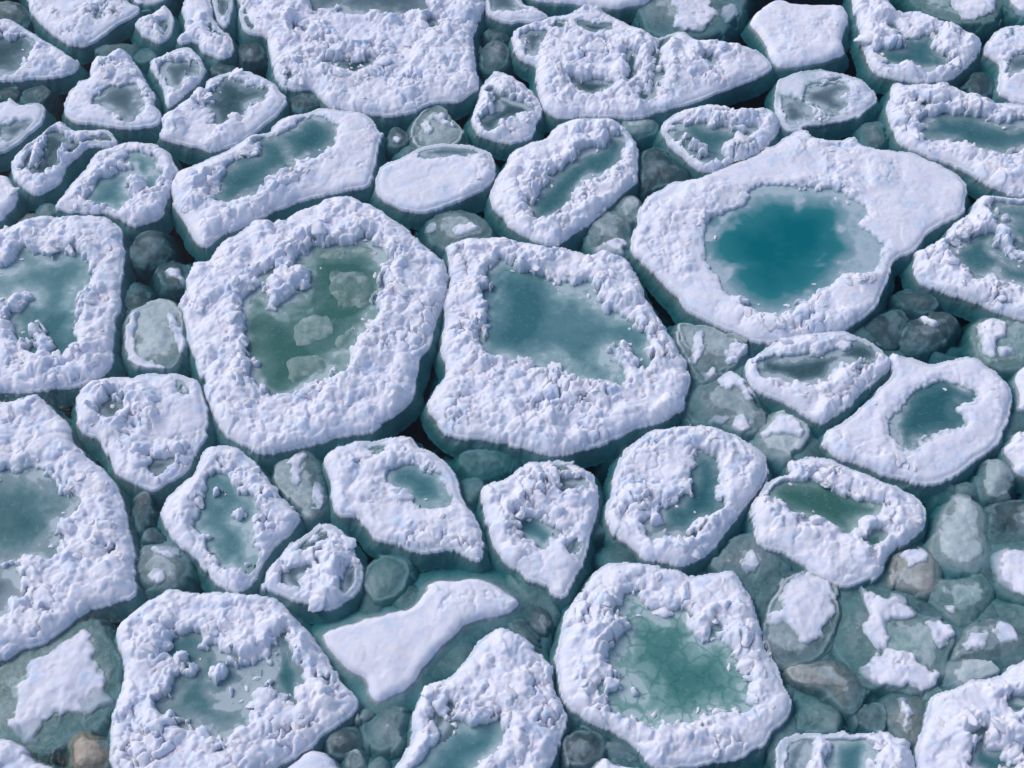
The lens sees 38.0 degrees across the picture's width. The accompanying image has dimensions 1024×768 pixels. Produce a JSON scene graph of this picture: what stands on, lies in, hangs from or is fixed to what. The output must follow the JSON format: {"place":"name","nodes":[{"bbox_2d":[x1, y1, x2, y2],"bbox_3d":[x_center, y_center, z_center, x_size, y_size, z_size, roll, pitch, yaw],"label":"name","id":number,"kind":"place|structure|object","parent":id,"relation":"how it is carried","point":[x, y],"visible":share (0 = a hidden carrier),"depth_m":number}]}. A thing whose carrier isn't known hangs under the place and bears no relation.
{"place":"outdoors","nodes":[
{"label":"outdoors","id":0,"kind":"place"},
{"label":"sea water","id":1,"kind":"structure","parent":0,"visible":0},
{"bbox_2d":[0,175,29,228],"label":"ice floe","id":2,"kind":"object","parent":1,"relation":"on","point":[14,209],"visible":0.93,"depth_m":18.97},
{"bbox_2d":[0,0,33,33],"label":"ice cake","id":3,"kind":"object","parent":1,"relation":"on","point":[18,13],"visible":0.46,"depth_m":21.16},
{"bbox_2d":[0,98,55,171],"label":"ice floe","id":4,"kind":"object","parent":1,"relation":"on","point":[21,126],"visible":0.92,"depth_m":19.76},
{"bbox_2d":[0,737,61,767],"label":"ice floe","id":5,"kind":"object","parent":1,"relation":"on","point":[13,754],"visible":0.94,"depth_m":14.56},
{"bbox_2d":[19,85,64,121],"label":"ice cake","id":6,"kind":"object","parent":1,"relation":"on","point":[49,100],"visible":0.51,"depth_m":20.23},
{"bbox_2d":[0,19,89,94],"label":"ice floe","id":7,"kind":"object","parent":1,"relation":"on","point":[28,60],"visible":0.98,"depth_m":20.42},
{"bbox_2d":[0,618,123,767],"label":"ice cake","id":8,"kind":"object","parent":1,"relation":"on","point":[57,694],"visible":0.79,"depth_m":15.04},
{"bbox_2d":[9,121,121,210],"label":"ice floe","id":9,"kind":"object","parent":1,"relation":"on","point":[50,164],"visible":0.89,"depth_m":19.37},
{"bbox_2d":[0,215,136,408],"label":"ice floe","id":10,"kind":"object","parent":1,"relation":"on","point":[66,282],"visible":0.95,"depth_m":17.91},
{"bbox_2d":[0,394,146,665],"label":"ice floe","id":11,"kind":"object","parent":1,"relation":"on","point":[69,546],"visible":0.97,"depth_m":16.01},
{"bbox_2d":[20,0,145,64],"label":"ice floe","id":12,"kind":"object","parent":1,"relation":"on","point":[80,31],"visible":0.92,"depth_m":20.95},
{"bbox_2d":[64,730,110,767],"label":"ice cake","id":13,"kind":"object","parent":1,"relation":"on","point":[87,749],"visible":0.41,"depth_m":14.67},
{"bbox_2d":[61,48,162,143],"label":"ice floe","id":14,"kind":"object","parent":1,"relation":"on","point":[115,95],"visible":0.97,"depth_m":19.99},
{"bbox_2d":[89,43,141,74],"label":"ice cake","id":15,"kind":"object","parent":1,"relation":"on","point":[132,50],"visible":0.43,"depth_m":20.77},
{"bbox_2d":[55,142,182,241],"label":"ice floe","id":16,"kind":"object","parent":1,"relation":"on","point":[125,188],"visible":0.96,"depth_m":19.01},
{"bbox_2d":[124,282,158,311],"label":"ice cake","id":17,"kind":"object","parent":1,"relation":"on","point":[138,294],"visible":0.32,"depth_m":18.16},
{"bbox_2d":[71,373,217,506],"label":"ice floe","id":18,"kind":"object","parent":1,"relation":"on","point":[153,434],"visible":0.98,"depth_m":16.83},
{"bbox_2d":[132,48,159,74],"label":"ice cake","id":19,"kind":"object","parent":1,"relation":"on","point":[142,58],"visible":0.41,"depth_m":20.66},
{"bbox_2d":[130,491,163,538],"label":"ice cake","id":20,"kind":"object","parent":1,"relation":"on","point":[145,511],"visible":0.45,"depth_m":16.35},
{"bbox_2d":[139,527,166,545],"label":"ice cake","id":21,"kind":"object","parent":1,"relation":"on","point":[152,535],"visible":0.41,"depth_m":16.15},
{"bbox_2d":[124,0,184,43],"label":"ice cake","id":22,"kind":"object","parent":1,"relation":"on","point":[148,7],"visible":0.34,"depth_m":21.31},
{"bbox_2d":[120,298,191,377],"bbox_3d":[-4.271,-0.479,17.936,1.264,0.608,1.552,0,54,0],"label":"ice cake","id":23,"kind":"object","parent":1,"relation":"on","point":[153,337],"visible":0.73,"depth_m":17.67},
{"bbox_2d":[130,5,181,56],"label":"ice floe","id":24,"kind":"object","parent":1,"relation":"on","point":[159,31],"visible":0.95,"depth_m":20.86},
{"bbox_2d":[129,230,192,286],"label":"ice cake","id":25,"kind":"object","parent":1,"relation":"on","point":[151,252],"visible":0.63,"depth_m":18.58},
{"bbox_2d":[136,541,206,600],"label":"ice cake","id":26,"kind":"object","parent":1,"relation":"on","point":[163,567],"visible":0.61,"depth_m":15.89},
{"bbox_2d":[150,260,192,303],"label":"ice cake","id":27,"kind":"object","parent":1,"relation":"on","point":[168,280],"visible":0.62,"depth_m":18.30},
{"bbox_2d":[147,47,209,115],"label":"ice floe","id":28,"kind":"object","parent":1,"relation":"on","point":[176,77],"visible":0.87,"depth_m":20.35},
{"bbox_2d":[175,0,238,68],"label":"ice floe","id":29,"kind":"object","parent":1,"relation":"on","point":[207,39],"visible":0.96,"depth_m":20.76},
{"bbox_2d":[156,67,289,164],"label":"ice floe","id":30,"kind":"object","parent":1,"relation":"on","point":[219,114],"visible":0.96,"depth_m":19.80},
{"bbox_2d":[212,0,236,40],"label":"ice floe","id":31,"kind":"object","parent":1,"relation":"on","point":[225,13],"visible":0.66,"depth_m":21.11},
{"bbox_2d":[157,445,305,594],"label":"ice floe","id":32,"kind":"object","parent":1,"relation":"on","point":[229,520],"visible":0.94,"depth_m":16.13},
{"bbox_2d":[107,589,361,767],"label":"ice floe","id":33,"kind":"object","parent":1,"relation":"on","point":[222,680],"visible":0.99,"depth_m":14.99},
{"bbox_2d":[237,41,267,78],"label":"ice cake","id":34,"kind":"object","parent":1,"relation":"on","point":[252,57],"visible":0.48,"depth_m":20.66},
{"bbox_2d":[170,108,386,261],"bbox_3d":[-3.003,-2.803,19.300,3.120,0.486,1.857,-23,57,-16],"label":"ice floe","id":35,"kind":"object","parent":1,"relation":"on","point":[286,167],"visible":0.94,"depth_m":19.14},
{"bbox_2d":[270,450,330,533],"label":"ice cake","id":36,"kind":"object","parent":1,"relation":"on","point":[298,481],"visible":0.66,"depth_m":16.47},
{"bbox_2d":[289,93,319,115],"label":"ice cake","id":37,"kind":"object","parent":1,"relation":"on","point":[302,103],"visible":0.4,"depth_m":20.10},
{"bbox_2d":[258,523,367,624],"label":"ice floe","id":38,"kind":"object","parent":1,"relation":"on","point":[315,576],"visible":0.99,"depth_m":15.72},
{"bbox_2d":[178,196,448,472],"bbox_3d":[-2.393,-0.810,17.850,3.456,0.491,4.131,0,54,0],"label":"ice floe","id":39,"kind":"object","parent":1,"relation":"on","point":[316,330],"visible":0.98,"depth_m":17.67},
{"bbox_2d":[288,750,341,767],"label":"ice floe","id":40,"kind":"object","parent":1,"relation":"on","point":[315,759],"visible":0.84,"depth_m":14.54},
{"bbox_2d":[323,724,364,763],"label":"ice cake","id":41,"kind":"object","parent":1,"relation":"on","point":[339,744],"visible":0.38,"depth_m":14.75},
{"bbox_2d":[341,748,369,767],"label":"ice cake","id":42,"kind":"object","parent":1,"relation":"on","point":[357,758],"visible":0.41,"depth_m":14.65},
{"bbox_2d":[235,0,485,133],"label":"ice floe","id":43,"kind":"object","parent":1,"relation":"on","point":[386,66],"visible":0.94,"depth_m":20.47},
{"bbox_2d":[359,706,410,760],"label":"ice cake","id":44,"kind":"object","parent":1,"relation":"on","point":[384,733],"visible":0.51,"depth_m":14.82},
{"bbox_2d":[362,554,420,607],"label":"ice cake","id":45,"kind":"object","parent":1,"relation":"on","point":[389,579],"visible":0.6,"depth_m":15.85},
{"bbox_2d":[385,127,409,161],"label":"ice cake","id":46,"kind":"object","parent":1,"relation":"on","point":[397,140],"visible":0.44,"depth_m":19.69},
{"bbox_2d":[322,436,491,572],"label":"ice floe","id":47,"kind":"object","parent":1,"relation":"on","point":[402,496],"visible":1,"depth_m":16.26},
{"bbox_2d":[309,569,525,713],"bbox_3d":[-0.885,2.616,15.564,2.861,0.462,1.958,-27,58,-18],"label":"ice floe","id":48,"kind":"object","parent":1,"relation":"on","point":[388,657],"visible":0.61,"depth_m":15.39},
{"bbox_2d":[369,143,500,230],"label":"ice floe","id":49,"kind":"object","parent":1,"relation":"on","point":[417,189],"visible":0.98,"depth_m":19.12},
{"bbox_2d":[405,104,471,149],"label":"ice cake","id":50,"kind":"object","parent":1,"relation":"on","point":[436,124],"visible":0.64,"depth_m":19.74},
{"bbox_2d":[413,210,499,258],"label":"ice cake","id":51,"kind":"object","parent":1,"relation":"on","point":[438,234],"visible":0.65,"depth_m":18.72},
{"bbox_2d":[461,477,487,511],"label":"ice cake","id":52,"kind":"object","parent":1,"relation":"on","point":[472,487],"visible":0.3,"depth_m":16.52},
{"bbox_2d":[393,628,570,767],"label":"ice floe","id":53,"kind":"object","parent":1,"relation":"on","point":[493,701],"visible":0.98,"depth_m":14.78},
{"bbox_2d":[452,448,513,482],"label":"ice cake","id":54,"kind":"object","parent":1,"relation":"on","point":[486,465],"visible":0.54,"depth_m":16.75},
{"bbox_2d":[480,28,510,47],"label":"ice cake","id":55,"kind":"object","parent":1,"relation":"on","point":[488,36],"visible":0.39,"depth_m":20.93},
{"bbox_2d":[477,39,528,88],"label":"ice cake","id":56,"kind":"object","parent":1,"relation":"on","point":[493,56],"visible":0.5,"depth_m":20.64},
{"bbox_2d":[464,71,546,160],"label":"ice floe","id":57,"kind":"object","parent":1,"relation":"on","point":[506,119],"visible":0.96,"depth_m":19.83},
{"bbox_2d":[0,0,1023,767],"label":"slush","id":58,"kind":"object","parent":1,"relation":"on","point":[452,662],"visible":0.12,"depth_m":16.20},
{"bbox_2d":[484,0,547,36],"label":"ice floe","id":59,"kind":"object","parent":1,"relation":"on","point":[509,17],"visible":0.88,"depth_m":21.05},
{"bbox_2d":[504,575,538,604],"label":"ice cake","id":60,"kind":"object","parent":1,"relation":"on","point":[528,594],"visible":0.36,"depth_m":15.77},
{"bbox_2d":[506,619,540,647],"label":"ice cake","id":61,"kind":"object","parent":1,"relation":"on","point":[522,627],"visible":0.22,"depth_m":15.48},
{"bbox_2d":[475,460,604,611],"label":"ice floe","id":62,"kind":"object","parent":1,"relation":"on","point":[538,521],"visible":0.97,"depth_m":16.10},
{"bbox_2d":[524,606,555,640],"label":"ice cake","id":63,"kind":"object","parent":1,"relation":"on","point":[539,619],"visible":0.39,"depth_m":15.54},
{"bbox_2d":[420,237,691,467],"bbox_3d":[0.549,-0.506,17.640,3.240,0.473,3.483,0,54,0],"label":"ice floe","id":64,"kind":"object","parent":1,"relation":"on","point":[546,354],"visible":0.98,"depth_m":17.41},
{"bbox_2d":[483,118,640,251],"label":"ice floe","id":65,"kind":"object","parent":1,"relation":"on","point":[565,184],"visible":0.96,"depth_m":19.07},
{"bbox_2d":[559,723,609,767],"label":"ice cake","id":66,"kind":"object","parent":1,"relation":"on","point":[582,746],"visible":0.54,"depth_m":14.70},
{"bbox_2d":[523,0,651,22],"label":"ice floe","id":67,"kind":"object","parent":1,"relation":"on","point":[625,11],"visible":0.65,"depth_m":21.25},
{"bbox_2d":[579,211,632,261],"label":"ice cake","id":68,"kind":"object","parent":1,"relation":"on","point":[610,232],"visible":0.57,"depth_m":18.68},
{"bbox_2d":[605,741,637,762],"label":"ice cake","id":69,"kind":"object","parent":1,"relation":"on","point":[615,749],"visible":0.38,"depth_m":14.71},
{"bbox_2d":[609,195,642,229],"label":"ice cake","id":70,"kind":"object","parent":1,"relation":"on","point":[627,207],"visible":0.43,"depth_m":18.95},
{"bbox_2d":[621,118,659,151],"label":"ice cake","id":71,"kind":"object","parent":1,"relation":"on","point":[643,133],"visible":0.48,"depth_m":19.82},
{"bbox_2d":[508,4,775,132],"bbox_3d":[1.686,-4.585,20.601,3.437,0.477,2.561,-21,57,-15],"label":"ice floe","id":72,"kind":"object","parent":1,"relation":"on","point":[585,61],"visible":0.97,"depth_m":20.29},
{"bbox_2d":[638,147,691,202],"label":"ice cake","id":73,"kind":"object","parent":1,"relation":"on","point":[660,169],"visible":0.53,"depth_m":19.34},
{"bbox_2d":[549,562,793,767],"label":"ice floe","id":74,"kind":"object","parent":1,"relation":"on","point":[655,666],"visible":0.98,"depth_m":15.12},
{"bbox_2d":[600,424,772,575],"bbox_3d":[1.839,1.139,16.457,1.710,0.453,2.174,30,59,20],"label":"ice floe","id":75,"kind":"object","parent":1,"relation":"on","point":[680,498],"visible":0.98,"depth_m":16.32},
{"bbox_2d":[627,0,759,46],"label":"ice cake","id":76,"kind":"object","parent":1,"relation":"on","point":[724,20],"visible":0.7,"depth_m":21.13},
{"bbox_2d":[667,323,749,385],"bbox_3d":[2.416,-0.241,17.772,1.408,0.624,1.408,0,54,0],"label":"ice cake","id":77,"kind":"object","parent":1,"relation":"on","point":[709,354],"visible":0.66,"depth_m":17.57},
{"bbox_2d":[652,104,780,178],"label":"ice floe","id":78,"kind":"object","parent":1,"relation":"on","point":[701,141],"visible":0.94,"depth_m":19.63},
{"bbox_2d":[679,371,767,441],"bbox_3d":[2.447,0.336,17.368,1.408,0.600,1.376,0,54,0],"label":"ice cake","id":79,"kind":"object","parent":1,"relation":"on","point":[727,401],"visible":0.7,"depth_m":17.11},
{"bbox_2d":[705,533,791,594],"bbox_3d":[2.565,2.054,16.147,1.188,0.595,1.165,39,63,25],"label":"ice cake","id":80,"kind":"object","parent":1,"relation":"on","point":[746,559],"visible":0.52,"depth_m":15.94},
{"bbox_2d":[754,579,780,617],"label":"ice cake","id":81,"kind":"object","parent":1,"relation":"on","point":[762,599],"visible":0.16,"depth_m":15.70},
{"bbox_2d":[748,410,813,475],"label":"ice cake","id":82,"kind":"object","parent":1,"relation":"on","point":[781,439],"visible":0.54,"depth_m":16.84},
{"bbox_2d":[741,0,850,82],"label":"ice floe","id":83,"kind":"object","parent":1,"relation":"on","point":[785,38],"visible":0.94,"depth_m":20.78},
{"bbox_2d":[628,129,970,354],"bbox_3d":[3.751,-1.998,18.749,4.504,0.432,3.270,-28,59,-19],"label":"ice floe","id":84,"kind":"object","parent":1,"relation":"on","point":[801,231],"visible":0.93,"depth_m":18.60},
{"bbox_2d":[760,571,841,672],"bbox_3d":[3.028,2.579,15.717,1.360,0.613,1.648,0,54,0],"label":"ice cake","id":85,"kind":"object","parent":1,"relation":"on","point":[801,618],"visible":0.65,"depth_m":15.48},
{"bbox_2d":[784,683,846,733],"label":"ice cake","id":86,"kind":"object","parent":1,"relation":"on","point":[813,714],"visible":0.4,"depth_m":14.92},
{"bbox_2d":[742,331,890,438],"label":"ice floe","id":87,"kind":"object","parent":1,"relation":"on","point":[820,384],"visible":0.92,"depth_m":17.30},
{"bbox_2d":[764,69,880,139],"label":"ice floe","id":88,"kind":"object","parent":1,"relation":"on","point":[823,104],"visible":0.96,"depth_m":20.02},
{"bbox_2d":[780,659,871,720],"bbox_3d":[3.218,3.127,15.353,1.333,0.579,0.983,24,57,16],"label":"ice cake","id":89,"kind":"object","parent":1,"relation":"on","point":[836,684],"visible":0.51,"depth_m":15.11},
{"bbox_2d":[741,456,928,591],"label":"ice floe","id":90,"kind":"object","parent":1,"relation":"on","point":[840,526],"visible":0.97,"depth_m":16.09},
{"bbox_2d":[763,731,915,767],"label":"ice floe","id":91,"kind":"object","parent":1,"relation":"on","point":[844,749],"visible":0.94,"depth_m":14.60},
{"bbox_2d":[841,121,888,149],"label":"ice cake","id":92,"kind":"object","parent":1,"relation":"on","point":[871,134],"visible":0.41,"depth_m":19.77},
{"bbox_2d":[845,703,887,733],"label":"ice cake","id":93,"kind":"object","parent":1,"relation":"on","point":[869,718],"visible":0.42,"depth_m":14.91},
{"bbox_2d":[861,308,909,350],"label":"ice cake","id":94,"kind":"object","parent":1,"relation":"on","point":[883,329],"visible":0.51,"depth_m":17.84},
{"bbox_2d":[831,585,955,698],"bbox_3d":[3.955,2.754,15.593,1.824,0.648,1.776,0,54,0],"label":"ice cake","id":95,"kind":"object","parent":1,"relation":"on","point":[886,641],"visible":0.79,"depth_m":15.35},
{"bbox_2d":[876,693,924,748],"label":"ice cake","id":96,"kind":"object","parent":1,"relation":"on","point":[905,713],"visible":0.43,"depth_m":14.90},
{"bbox_2d":[842,0,981,94],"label":"ice floe","id":97,"kind":"object","parent":1,"relation":"on","point":[890,45],"visible":0.98,"depth_m":20.59},
{"bbox_2d":[885,289,943,319],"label":"ice cake","id":98,"kind":"object","parent":1,"relation":"on","point":[912,304],"visible":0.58,"depth_m":18.09},
{"bbox_2d":[886,546,943,601],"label":"ice cake","id":99,"kind":"object","parent":1,"relation":"on","point":[917,572],"visible":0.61,"depth_m":15.83},
{"bbox_2d":[818,353,1012,502],"bbox_3d":[4.746,0.414,17.032,1.804,0.375,2.446,33,61,22],"label":"ice floe","id":100,"kind":"object","parent":1,"relation":"on","point":[924,431],"visible":0.96,"depth_m":16.89},
{"bbox_2d":[898,311,961,363],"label":"ice cake","id":101,"kind":"object","parent":1,"relation":"on","point":[923,338],"visible":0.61,"depth_m":17.77},
{"bbox_2d":[893,0,1004,48],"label":"ice cake","id":102,"kind":"object","parent":1,"relation":"on","point":[982,20],"visible":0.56,"depth_m":21.16},
{"bbox_2d":[876,82,1023,200],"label":"ice floe","id":103,"kind":"object","parent":1,"relation":"on","point":[974,142],"visible":0.92,"depth_m":19.66},
{"bbox_2d":[922,493,991,578],"bbox_3d":[4.842,1.746,16.346,1.184,0.576,1.472,0,54,0],"label":"ice cake","id":104,"kind":"object","parent":1,"relation":"on","point":[957,544],"visible":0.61,"depth_m":16.09},
{"bbox_2d":[899,195,1023,322],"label":"ice floe","id":105,"kind":"object","parent":1,"relation":"on","point":[969,267],"visible":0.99,"depth_m":18.30},
{"bbox_2d":[927,573,995,626],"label":"ice cake","id":106,"kind":"object","parent":1,"relation":"on","point":[963,602],"visible":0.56,"depth_m":15.67},
{"bbox_2d":[954,482,978,502],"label":"ice cake","id":107,"kind":"object","parent":1,"relation":"on","point":[968,488],"visible":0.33,"depth_m":16.50},
{"bbox_2d":[911,660,1023,767],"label":"ice floe","id":108,"kind":"object","parent":1,"relation":"on","point":[973,723],"visible":0.93,"depth_m":14.66},
{"bbox_2d":[941,658,999,689],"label":"ice cake","id":109,"kind":"object","parent":1,"relation":"on","point":[963,671],"visible":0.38,"depth_m":15.16},
{"bbox_2d":[958,72,994,99],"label":"ice cake","id":110,"kind":"object","parent":1,"relation":"on","point":[982,84],"visible":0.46,"depth_m":20.32},
{"bbox_2d":[949,616,1023,667],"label":"ice cake","id":111,"kind":"object","parent":1,"relation":"on","point":[999,641],"visible":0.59,"depth_m":15.35},
{"bbox_2d":[957,317,1023,381],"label":"ice cake","id":112,"kind":"object","parent":1,"relation":"on","point":[994,343],"visible":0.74,"depth_m":17.62},
{"bbox_2d":[968,458,1015,506],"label":"ice cake","id":113,"kind":"object","parent":1,"relation":"on","point":[993,480],"visible":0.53,"depth_m":16.50},
{"bbox_2d":[979,25,1023,104],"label":"ice floe","id":114,"kind":"object","parent":1,"relation":"on","point":[1001,62],"visible":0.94,"depth_m":20.52},
{"bbox_2d":[983,500,1023,540],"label":"ice cake","id":115,"kind":"object","parent":1,"relation":"on","point":[1006,517],"visible":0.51,"depth_m":16.26},
{"bbox_2d":[989,541,1023,605],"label":"ice cake","id":116,"kind":"object","parent":1,"relation":"on","point":[1007,563],"visible":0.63,"depth_m":15.85},
{"bbox_2d":[991,598,1023,632],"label":"ice cake","id":117,"kind":"object","parent":1,"relation":"on","point":[1013,613],"visible":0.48,"depth_m":15.60},
{"bbox_2d":[996,431,1023,493],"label":"ice floe","id":118,"kind":"object","parent":1,"relation":"on","point":[1011,454],"visible":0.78,"depth_m":16.66},
{"bbox_2d":[1002,0,1023,26],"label":"ice cake","id":119,"kind":"object","parent":1,"relation":"on","point":[1013,13],"visible":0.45,"depth_m":21.22},
{"bbox_2d":[1008,367,1023,413],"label":"ice floe","id":120,"kind":"object","parent":1,"relation":"on","point":[1016,383],"visible":0.63,"depth_m":17.26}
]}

